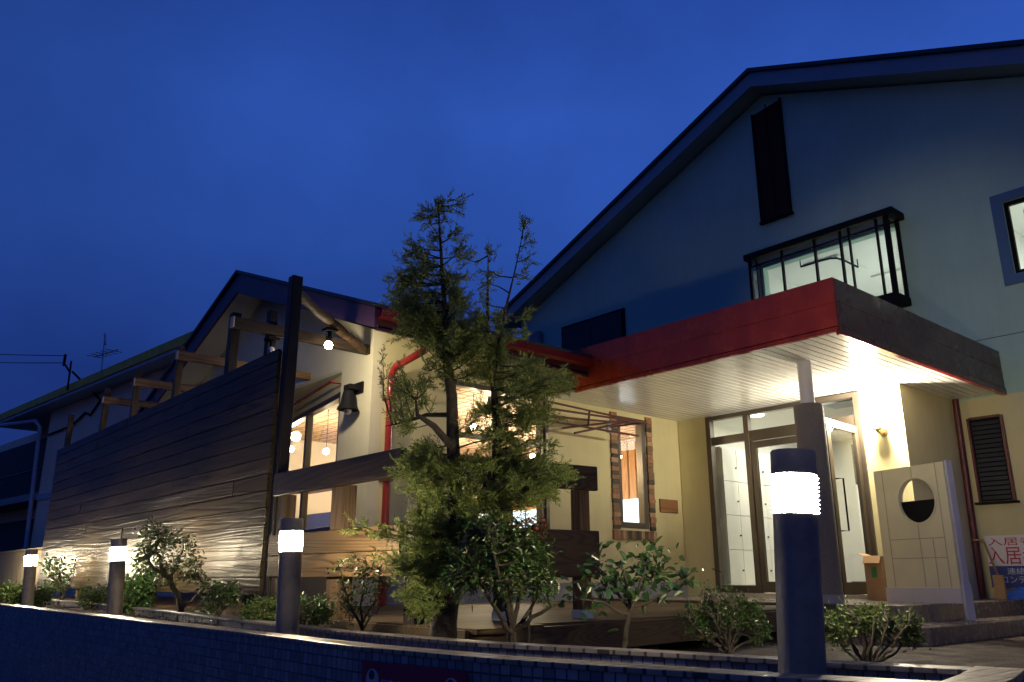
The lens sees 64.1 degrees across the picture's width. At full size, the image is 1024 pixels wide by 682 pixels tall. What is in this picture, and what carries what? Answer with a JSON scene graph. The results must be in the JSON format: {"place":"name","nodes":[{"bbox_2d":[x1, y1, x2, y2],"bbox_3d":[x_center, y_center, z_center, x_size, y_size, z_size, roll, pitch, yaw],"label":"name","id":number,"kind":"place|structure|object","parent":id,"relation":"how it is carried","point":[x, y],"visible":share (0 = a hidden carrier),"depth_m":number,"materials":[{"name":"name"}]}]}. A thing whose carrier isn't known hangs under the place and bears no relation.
{"place":"outdoors","nodes":[
{"label":"outdoors","id":0,"kind":"place"},
{"bbox_2d":[0,547,53,595],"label":"boundary wall","id":1,"kind":"structure","parent":0,"point":[12,566],"depth_m":14.52,"materials":[{"name":"beige paint"}]},
{"bbox_2d":[0,0,1023,445],"label":"sky","id":2,"kind":"structure","parent":0,"point":[153,152],"materials":[{"name":"blue"}]},
{"bbox_2d":[53,596,1023,668],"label":"forecourt paving","id":3,"kind":"structure","parent":0,"point":[1006,652],"depth_m":6.46,"materials":[{"name":"grey concrete"}]},
{"bbox_2d":[0,330,193,596],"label":"neighbour house","id":4,"kind":"structure","parent":3,"relation":"on","point":[27,466],"depth_m":28.54,"materials":[{"name":"black metal"}]},
{"bbox_2d":[0,354,70,372],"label":"power cable","id":5,"kind":"object","parent":4,"relation":"attached to","point":[64,361],"visible":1,"depth_m":28.56,"materials":[{"name":"black metal"}]},
{"bbox_2d":[86,333,121,369],"bbox_3d":[-12.799,0.340,25.785,1.952,1.358,0.500,-15,-22,42],"label":"television antenna","id":6,"kind":"object","parent":4,"relation":"on","point":[103,351],"visible":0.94,"depth_m":25.92,"materials":[{"name":"black metal"}]},
{"bbox_2d":[137,270,687,605],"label":"wing building","id":7,"kind":"structure","parent":3,"relation":"on","point":[639,479],"depth_m":10.96,"materials":[{"name":"beige paint"}]},
{"bbox_2d":[102,396,159,408],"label":"pergola beam","id":8,"kind":"structure","parent":7,"relation":"attached to","point":[123,402],"depth_m":11.57,"materials":[{"name":"brown wood"}]},
{"bbox_2d":[133,378,196,391],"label":"pergola beam","id":9,"kind":"structure","parent":7,"relation":"attached to","point":[147,383],"depth_m":10.58,"materials":[{"name":"brown wood"}]},
{"bbox_2d":[175,350,310,380],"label":"pergola beam","id":10,"kind":"structure","parent":7,"relation":"attached to","point":[209,360],"depth_m":9.52,"materials":[{"name":"brown wood"}]},
{"bbox_2d":[290,430,293,451],"bbox_3d":[-3.269,1.339,12.198,0.087,0.635,0.087,13,-21,-39],"label":"pendant bulb","id":11,"kind":"object","parent":7,"relation":"hanging from","point":[291,448],"visible":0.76,"depth_m":12.10,"materials":[{"name":"white glass"}]},
{"bbox_2d":[291,425,300,440],"bbox_3d":[-3.312,1.333,12.572,0.145,0.415,0.145,13,-21,-39],"label":"pendant bulb","id":12,"kind":"object","parent":7,"relation":"hanging from","point":[296,436],"visible":0.9,"depth_m":12.49,"materials":[{"name":"white glass"}]},
{"bbox_2d":[230,316,370,354],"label":"pergola beam","id":13,"kind":"structure","parent":7,"relation":"attached to","point":[254,326],"depth_m":8.52,"materials":[{"name":"brown wood"}]},
{"bbox_2d":[264,336,279,352],"bbox_3d":[-2.489,0.051,8.464,0.120,0.165,0.120,13,-21,-39],"label":"spotlight","id":14,"kind":"object","parent":13,"relation":"attached to","point":[271,340],"visible":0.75,"depth_m":8.44,"materials":[{"name":"black metal"}]},
{"bbox_2d":[267,392,340,539],"bbox_3d":[-2.712,1.714,10.660,0.140,1.626,2.800,9,-19,-29],"label":"window","id":15,"kind":"structure","parent":7,"relation":"in","point":[308,415],"depth_m":10.54,"materials":[{"name":"brown metal"}]},
{"bbox_2d":[323,409,328,454],"bbox_3d":[-2.661,1.273,11.800,0.087,0.730,0.087,13,-21,-39],"label":"pendant bulb","id":16,"kind":"object","parent":7,"relation":"hanging from","point":[325,451],"visible":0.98,"depth_m":11.70,"materials":[{"name":"white glass"}]},
{"bbox_2d":[336,381,363,414],"bbox_3d":[-1.834,0.638,9.182,0.252,0.385,0.247,13,-21,-39],"label":"bell lamp","id":17,"kind":"object","parent":7,"relation":"attached to","point":[347,405],"visible":1,"depth_m":9.13,"materials":[{"name":"black metal"}]},
{"bbox_2d":[455,380,550,590],"bbox_3d":[-0.150,1.801,10.043,1.560,2.520,0.130,13,-21,-39],"label":"patio door","id":18,"kind":"structure","parent":7,"relation":"in","point":[545,512],"depth_m":10.38,"materials":[{"name":"brown glass"}]},
{"bbox_2d":[488,392,646,436],"bbox_3d":[0.728,1.033,10.567,2.411,0.434,0.613,13,-21,-39],"label":"pergola","id":19,"kind":"object","parent":7,"relation":"attached to","point":[608,426],"visible":0.75,"depth_m":10.57,"materials":[{"name":"brown wood"}]},
{"bbox_2d":[609,411,656,540],"bbox_3d":[1.685,1.925,11.632,0.898,1.775,0.134,13,-21,-39],"label":"window","id":20,"kind":"structure","parent":7,"relation":"in","point":[645,475],"depth_m":11.62,"materials":[{"name":"brown wood"}]},
{"bbox_2d":[659,499,677,512],"bbox_3d":[2.293,2.415,11.969,0.400,0.190,0.027,13,-21,-39],"label":"wall plaque","id":21,"kind":"object","parent":7,"relation":"attached to","point":[667,506],"depth_m":11.95,"materials":[{"name":"brown wood"}]},
{"bbox_2d":[52,596,826,649],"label":"wooden deck","id":22,"kind":"structure","parent":3,"relation":"on","point":[654,627],"depth_m":5.88,"materials":[{"name":"brown wood"}]},
{"bbox_2d":[43,414,74,589],"bbox_3d":[-7.118,2.552,12.837,0.075,2.830,0.075,13,-21,-39],"label":"fence post","id":23,"kind":"object","parent":22,"relation":"on","point":[68,436],"visible":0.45,"depth_m":13.13,"materials":[{"name":"brown wood"}]},
{"bbox_2d":[75,388,110,598],"bbox_3d":[-5.834,2.094,11.414,0.075,2.920,0.075,13,-21,-39],"label":"fence post","id":24,"kind":"object","parent":22,"relation":"on","point":[104,414],"visible":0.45,"depth_m":11.69,"materials":[{"name":"brown wood"}]},
{"bbox_2d":[106,370,141,600],"bbox_3d":[-4.928,1.801,10.402,0.075,2.920,0.075,13,-21,-39],"label":"fence post","id":25,"kind":"object","parent":22,"relation":"on","point":[135,399],"visible":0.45,"depth_m":10.68,"materials":[{"name":"brown wood"}]},
{"bbox_2d":[147,346,184,604],"bbox_3d":[-3.905,1.470,9.258,0.075,2.920,0.075,13,-21,-39],"label":"fence post","id":26,"kind":"object","parent":22,"relation":"on","point":[177,379],"visible":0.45,"depth_m":9.53,"materials":[{"name":"brown wood"}]},
{"bbox_2d":[200,312,241,608],"bbox_3d":[-2.876,1.127,8.109,0.095,2.940,0.095,13,-21,-39],"label":"fence post","id":27,"kind":"object","parent":22,"relation":"on","point":[232,347],"visible":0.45,"depth_m":8.37,"materials":[{"name":"brown wood"}]},
{"bbox_2d":[36,349,281,594],"bbox_3d":[-4.663,1.919,9.919,0.049,2.096,7.972,13,-21,-39],"label":"board fence","id":28,"kind":"object","parent":27,"relation":"attached to","point":[197,461],"visible":0.85,"depth_m":8.55,"materials":[{"name":"brown wood"}]},
{"bbox_2d":[241,310,277,606],"bbox_3d":[-2.544,1.125,8.283,0.090,3.000,0.090,13,-21,-39],"label":"fence post","id":29,"kind":"object","parent":22,"relation":"on","point":[272,316],"visible":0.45,"depth_m":8.60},
{"bbox_2d":[262,275,302,611],"bbox_3d":[-1.975,0.828,7.073,0.100,2.940,0.100,13,-21,-39],"label":"fence post","id":30,"kind":"object","parent":22,"relation":"on","point":[287,386],"visible":0.56,"depth_m":7.14,"materials":[{"name":"brown wood"}]},
{"bbox_2d":[301,290,366,353],"bbox_3d":[-1.838,-0.184,8.368,0.110,0.164,1.831,-3,-16,10],"label":"log brace","id":31,"kind":"object","parent":30,"relation":"attached to","point":[319,312],"visible":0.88,"depth_m":8.27,"materials":[{"name":"brown wood"}]},
{"bbox_2d":[322,327,337,348],"bbox_3d":[-1.856,-0.020,8.324,0.120,0.217,0.120,13,-21,-39],"label":"spotlight","id":32,"kind":"object","parent":31,"relation":"hanging from","point":[330,331],"visible":1,"depth_m":8.29,"materials":[{"name":"white glass"}]},
{"bbox_2d":[266,447,599,624],"bbox_3d":[-0.674,1.570,6.338,1.522,1.165,2.278,13,-21,-39],"label":"rail fence","id":33,"kind":"object","parent":22,"relation":"on","point":[340,478],"visible":0.44,"depth_m":5.92,"materials":[{"name":"brown wood"}]},
{"bbox_2d":[492,39,1023,598],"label":"apartment building","id":34,"kind":"structure","parent":3,"relation":"on","point":[896,179],"depth_m":12.34,"materials":[{"name":"beige paint"}]},
{"bbox_2d":[561,308,625,350],"bbox_3d":[1.615,0.238,16.446,0.068,1.480,1.760,13,-21,-39],"label":"window","id":35,"kind":"structure","parent":34,"relation":"in","point":[611,325],"depth_m":16.46,"materials":[{"name":"black glass"}]},
{"bbox_2d":[715,446,774,584],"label":"locker bank","id":36,"kind":"structure","parent":34,"relation":"on","point":[736,539],"depth_m":12.00,"materials":[{"name":"white metal"}]},
{"bbox_2d":[721,447,737,481],"bbox_3d":[3.218,1.828,12.094,0.347,0.480,0.040,13,-21,-39],"label":"door","id":37,"kind":"structure","parent":36,"relation":"in","point":[728,456],"depth_m":12.08,"materials":[{"name":"white glass"}]},
{"bbox_2d":[723,481,739,515],"bbox_3d":[3.218,2.297,11.959,0.347,0.480,0.040,13,-21,-39],"label":"door","id":38,"kind":"structure","parent":36,"relation":"in","point":[731,494],"depth_m":11.95,"materials":[{"name":"white glass"}]},
{"bbox_2d":[725,515,742,549],"bbox_3d":[3.218,2.766,11.823,0.347,0.480,0.040,13,-21,-39],"label":"door","id":39,"kind":"structure","parent":36,"relation":"in","point":[733,523],"depth_m":11.81,"materials":[{"name":"white glass"}]},
{"bbox_2d":[728,550,745,584],"bbox_3d":[3.218,3.234,11.688,0.347,0.480,0.040,13,-21,-39],"label":"door","id":40,"kind":"structure","parent":36,"relation":"in","point":[735,557],"depth_m":11.68,"materials":[{"name":"white wood"}]},
{"bbox_2d":[735,450,747,482],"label":"door","id":41,"kind":"structure","parent":36,"relation":"in","point":[740,455],"depth_m":12.28,"materials":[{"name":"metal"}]},
{"bbox_2d":[738,483,749,515],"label":"door","id":42,"kind":"structure","parent":36,"relation":"in","point":[742,487],"depth_m":12.14,"materials":[{"name":"white metal"}]},
{"bbox_2d":[740,516,752,549],"bbox_3d":[3.487,2.830,12.045,0.347,0.480,0.040,13,-21,-39],"label":"door","id":43,"kind":"structure","parent":36,"relation":"in","point":[745,521],"depth_m":12.01,"materials":[{"name":"white metal"}]},
{"bbox_2d":[743,550,755,584],"bbox_3d":[3.487,3.299,11.910,0.347,0.480,0.040,13,-21,-39],"label":"door","id":44,"kind":"structure","parent":36,"relation":"in","point":[748,555],"depth_m":11.87,"materials":[{"name":"white wood"}]},
{"bbox_2d":[758,454,764,484],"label":"door","id":45,"kind":"structure","parent":36,"relation":"in","point":[760,455],"depth_m":12.61,"materials":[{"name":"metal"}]},
{"bbox_2d":[761,485,767,517],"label":"door","id":46,"kind":"structure","parent":36,"relation":"in","point":[762,487],"depth_m":12.47,"materials":[{"name":"white glass"}]},
{"bbox_2d":[764,518,769,550],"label":"door","id":47,"kind":"structure","parent":36,"relation":"in","point":[765,519],"depth_m":12.34,"materials":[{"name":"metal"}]},
{"bbox_2d":[762,454,771,485],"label":"door","id":48,"kind":"structure","parent":36,"relation":"in","point":[766,458],"depth_m":12.71,"materials":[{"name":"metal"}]},
{"bbox_2d":[765,486,772,517],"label":"door","id":49,"kind":"structure","parent":36,"relation":"in","point":[767,488],"depth_m":12.56,"materials":[{"name":"white glass"}]},
{"bbox_2d":[766,551,772,581],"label":"door","id":50,"kind":"structure","parent":36,"relation":"in","point":[768,552],"depth_m":12.21,"materials":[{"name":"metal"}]},
{"bbox_2d":[768,518,773,550],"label":"door","id":51,"kind":"structure","parent":36,"relation":"in","point":[770,521],"depth_m":12.42,"materials":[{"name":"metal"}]},
{"bbox_2d":[770,551,774,581],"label":"door","id":52,"kind":"structure","parent":36,"relation":"in","point":[772,552],"depth_m":12.27,"materials":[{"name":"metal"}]},
{"bbox_2d":[751,98,793,225],"bbox_3d":[4.434,-3.085,14.006,0.085,2.190,0.610,13,-21,-39],"label":"slit window","id":53,"kind":"structure","parent":34,"relation":"in","point":[770,154],"depth_m":14.00,"materials":[{"name":"black glass"}]},
{"bbox_2d":[750,436,796,592],"bbox_3d":[3.597,2.303,10.916,0.122,2.020,0.790,13,-21,-39],"label":"door leaf","id":54,"kind":"structure","parent":34,"relation":"in","point":[768,587],"depth_m":11.16,"materials":[{"name":"brown metal"}]},
{"bbox_2d":[743,206,911,307],"bbox_3d":[4.814,-0.972,12.658,0.400,1.420,2.500,13,-21,-39],"label":"bay window","id":55,"kind":"structure","parent":34,"relation":"in","point":[884,217],"depth_m":12.31,"materials":[{"name":"black metal"}]},
{"bbox_2d":[825,418,872,594],"bbox_3d":[4.060,1.965,9.746,0.843,2.020,0.129,15,-22,-41],"label":"door leaf","id":56,"kind":"structure","parent":34,"relation":"in","point":[849,588],"depth_m":9.73,"materials":[{"name":"brown metal"}]},
{"bbox_2d":[851,444,857,484],"bbox_3d":[5.711,1.973,13.212,0.060,0.650,0.400,13,-21,-39],"label":"notice board","id":57,"kind":"object","parent":34,"relation":"attached to","point":[854,464],"visible":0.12,"depth_m":13.33,"materials":[{"name":"white paint"}]},
{"bbox_2d":[856,485,865,553],"bbox_3d":[5.856,2.685,13.046,0.990,2.470,0.590,13,-21,-39],"label":"inner door","id":58,"kind":"structure","parent":34,"relation":"in","point":[856,485],"depth_m":13.14,"materials":[{"name":"white paint"}]},
{"bbox_2d":[869,406,887,435],"bbox_3d":[4.497,0.987,10.071,0.208,0.360,0.130,13,-21,-39],"label":"wall lamp","id":59,"kind":"object","parent":34,"relation":"attached to","point":[875,418],"visible":1,"depth_m":10.02,"materials":[{"name":"white glass"}]},
{"bbox_2d":[966,414,1019,504],"bbox_3d":[6.159,1.524,10.545,0.098,1.130,0.500,13,-21,-39],"label":"louvre window","id":60,"kind":"structure","parent":34,"relation":"in","point":[994,479],"depth_m":10.54,"materials":[{"name":"black metal"}]},
{"bbox_2d":[984,535,1023,587],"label":"banner","id":61,"kind":"object","parent":34,"relation":"attached to","point":[1006,553],"visible":0.96,"depth_m":10.15,"materials":[{"name":"white fabric"}]},
{"bbox_2d":[989,186,1023,285],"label":"window","id":62,"kind":"structure","parent":34,"relation":"in","point":[1010,277],"depth_m":10.92,"materials":[{"name":"black metal"}]},
{"bbox_2d":[592,596,1023,622],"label":"porch floor","id":63,"kind":"structure","parent":3,"relation":"on","point":[984,607],"depth_m":8.68,"materials":[{"name":"concrete"}]},
{"bbox_2d":[553,277,1006,603],"bbox_3d":[3.454,1.666,10.440,4.274,3.100,4.057,13,-21,-39],"label":"entrance canopy","id":64,"kind":"object","parent":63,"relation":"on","point":[806,345],"visible":0.77,"depth_m":9.28,"materials":[{"name":"metal"}]},
{"bbox_2d":[857,553,886,600],"bbox_3d":[4.197,2.721,9.453,0.292,0.520,0.291,13,-21,-39],"label":"cardboard box","id":65,"kind":"object","parent":63,"relation":"on","point":[875,577],"visible":0.81,"depth_m":9.35,"materials":[{"name":"brown cardboard"}]},
{"bbox_2d":[873,460,975,619],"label":"monument wall","id":66,"kind":"structure","parent":63,"relation":"on","point":[923,545],"depth_m":8.68,"materials":[{"name":"paint"}]},
{"bbox_2d":[972,539,1007,599],"bbox_3d":[5.669,2.701,9.712,0.068,0.702,0.311,7,-17,-22],"label":"shovel","id":67,"kind":"object","parent":63,"relation":"on","point":[999,587],"visible":1,"depth_m":9.57,"materials":[{"name":"brown wood"}]},
{"bbox_2d":[994,587,1023,599],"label":"tarpaulin","id":68,"kind":"object","parent":63,"relation":"on","point":[1017,593],"visible":0.68,"depth_m":9.63,"materials":[{"name":"blue plastic"}]},
{"bbox_2d":[825,615,1023,645],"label":"porch step","id":69,"kind":"object","parent":3,"relation":"on","point":[950,631],"visible":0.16,"depth_m":7.61,"materials":[{"name":"concrete"}]},
{"label":"street","id":70,"kind":"structure","parent":0,"visible":0},
{"bbox_2d":[0,599,1023,681],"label":"planter wall","id":71,"kind":"structure","parent":70,"relation":"on","point":[40,644],"depth_m":4.18,"materials":[{"name":"tile"}]},
{"bbox_2d":[19,604,211,625],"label":"soil","id":72,"kind":"structure","parent":71,"relation":"in","point":[90,610],"depth_m":9.20,"materials":[{"name":"brown soil"}]},
{"bbox_2d":[0,579,36,604],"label":"shrub","id":73,"kind":"object","parent":72,"relation":"on","point":[10,594],"visible":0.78,"depth_m":10.71,"materials":[{"name":"green plant"}]},
{"bbox_2d":[21,549,37,605],"bbox_3d":[-6.026,2.984,10.214,0.150,0.740,0.150,9,-21,-40],"label":"bollard light","id":74,"kind":"object","parent":72,"relation":"on","point":[29,576],"visible":0.98,"depth_m":10.18,"materials":[{"name":"metal"}]},
{"bbox_2d":[34,585,58,606],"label":"shrub","id":75,"kind":"object","parent":72,"relation":"on","point":[41,595],"visible":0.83,"depth_m":10.46,"materials":[{"name":"green plant"}]},
{"bbox_2d":[37,552,77,604],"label":"shrub","id":76,"kind":"object","parent":72,"relation":"on","point":[56,568],"visible":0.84,"depth_m":11.03,"materials":[{"name":"green plant"}]},
{"bbox_2d":[71,579,107,609],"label":"shrub","id":77,"kind":"object","parent":72,"relation":"on","point":[90,597],"visible":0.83,"depth_m":9.68,"materials":[{"name":"green plant"}]},
{"bbox_2d":[106,538,126,615],"bbox_3d":[-3.663,2.212,7.579,0.150,0.740,0.150,10,-21,-40],"label":"bollard light","id":78,"kind":"object","parent":72,"relation":"on","point":[116,576],"visible":0.99,"depth_m":7.54,"materials":[{"name":"metal"}]},
{"bbox_2d":[106,563,160,613],"bbox_3d":[-3.907,2.602,8.522,0.545,0.591,0.550,13,-21,-39],"label":"glossy shrub","id":79,"kind":"object","parent":72,"relation":"on","point":[136,592],"visible":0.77,"depth_m":8.43,"materials":[{"name":"green plant"}]},
{"bbox_2d":[131,516,211,621],"bbox_3d":[-3.017,2.035,7.255,0.710,0.946,0.400,6,-17,-20],"label":"crooked tree","id":80,"kind":"object","parent":72,"relation":"on","point":[144,560],"visible":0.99,"depth_m":7.25,"materials":[{"name":"green plant"}]},
{"bbox_2d":[133,614,257,629],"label":"grass","id":81,"kind":"structure","parent":72,"relation":"on","point":[169,619],"depth_m":7.15,"materials":[{"name":"green plant"}]},
{"bbox_2d":[190,578,248,625],"bbox_3d":[-2.262,2.026,6.332,0.406,0.374,0.292,-4,-17,13],"label":"berry shrub","id":82,"kind":"object","parent":72,"relation":"on","point":[230,594],"visible":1,"depth_m":6.33,"materials":[{"name":"green plant"}]},
{"bbox_2d":[236,592,276,627],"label":"shrub","id":83,"kind":"object","parent":72,"relation":"on","point":[252,608],"visible":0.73,"depth_m":5.93,"materials":[{"name":"green plant"}]},
{"bbox_2d":[0,601,551,657],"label":"leaf litter","id":84,"kind":"object","parent":72,"relation":"on","point":[549,656],"visible":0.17,"depth_m":7.74,"materials":[{"name":"brown plant"}]},
{"bbox_2d":[275,518,303,634],"bbox_3d":[-1.369,1.470,5.030,0.150,0.740,0.150,12,-21,-39],"label":"bollard light","id":85,"kind":"object","parent":72,"relation":"on","point":[289,580],"visible":0.99,"depth_m":4.99,"materials":[{"name":"metal"}]},
{"bbox_2d":[299,592,338,627],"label":"shrub","id":86,"kind":"object","parent":72,"relation":"on","point":[321,610],"visible":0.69,"depth_m":5.45,"materials":[{"name":"green plant"}]},
{"bbox_2d":[326,553,390,630],"bbox_3d":[-0.969,1.620,5.201,0.414,0.525,0.333,-3,-16,10],"label":"slender shrub","id":87,"kind":"object","parent":72,"relation":"on","point":[363,574],"visible":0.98,"depth_m":5.19,"materials":[{"name":"green plant"}]},
{"bbox_2d":[338,187,585,637],"bbox_3d":[-0.168,0.464,4.534,1.326,2.443,1.275,13,-21,-39],"label":"conifer tree","id":88,"kind":"object","parent":72,"relation":"on","point":[428,324],"visible":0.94,"depth_m":4.38,"materials":[{"name":"green plant"}]},
{"bbox_2d":[434,500,563,641],"bbox_3d":[-0.063,1.171,4.077,0.642,0.737,0.417,-5,-17,17],"label":"nandina shrub","id":89,"kind":"object","parent":72,"relation":"on","point":[504,542],"visible":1,"depth_m":4.04,"materials":[{"name":"green plant"}]},
{"bbox_2d":[508,511,547,642],"bbox_3d":[0.068,1.217,4.134,0.218,0.696,0.387,1,-16,-3],"label":"nandina shrub","id":90,"kind":"object","parent":72,"relation":"on","point":[526,522],"visible":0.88,"depth_m":4.10,"materials":[{"name":"green plant"}]},
{"bbox_2d":[556,536,721,647],"bbox_3d":[0.635,1.273,4.111,0.828,0.578,0.394,-1,-16,5],"label":"camellia shrub","id":91,"kind":"object","parent":72,"relation":"on","point":[613,579],"visible":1,"depth_m":4.11,"materials":[{"name":"green plant"}]},
{"bbox_2d":[673,580,773,653],"bbox_3d":[1.040,1.343,3.951,0.492,0.367,0.227,2,-16,-8],"label":"azalea shrub","id":92,"kind":"object","parent":72,"relation":"on","point":[734,611],"visible":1,"depth_m":3.95,"materials":[{"name":"green plant"}]},
{"bbox_2d":[769,448,826,674],"bbox_3d":[0.983,0.789,2.813,0.166,0.822,0.167,16,-21,-38],"label":"bollard light","id":93,"kind":"object","parent":72,"relation":"on","point":[794,486],"visible":1,"depth_m":2.77,"materials":[{"name":"metal"}]},
{"bbox_2d":[824,595,930,661],"bbox_3d":[1.451,1.184,3.300,0.500,0.306,0.213,3,-16,-9],"label":"azalea shrub","id":94,"kind":"object","parent":72,"relation":"on","point":[864,619],"visible":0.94,"depth_m":3.29,"materials":[{"name":"green plant"}]},
{"bbox_2d":[361,660,466,681],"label":"sign plate","id":95,"kind":"object","parent":71,"relation":"attached to","point":[373,671],"visible":1,"depth_m":3.35,"materials":[{"name":"metal"}]}
]}

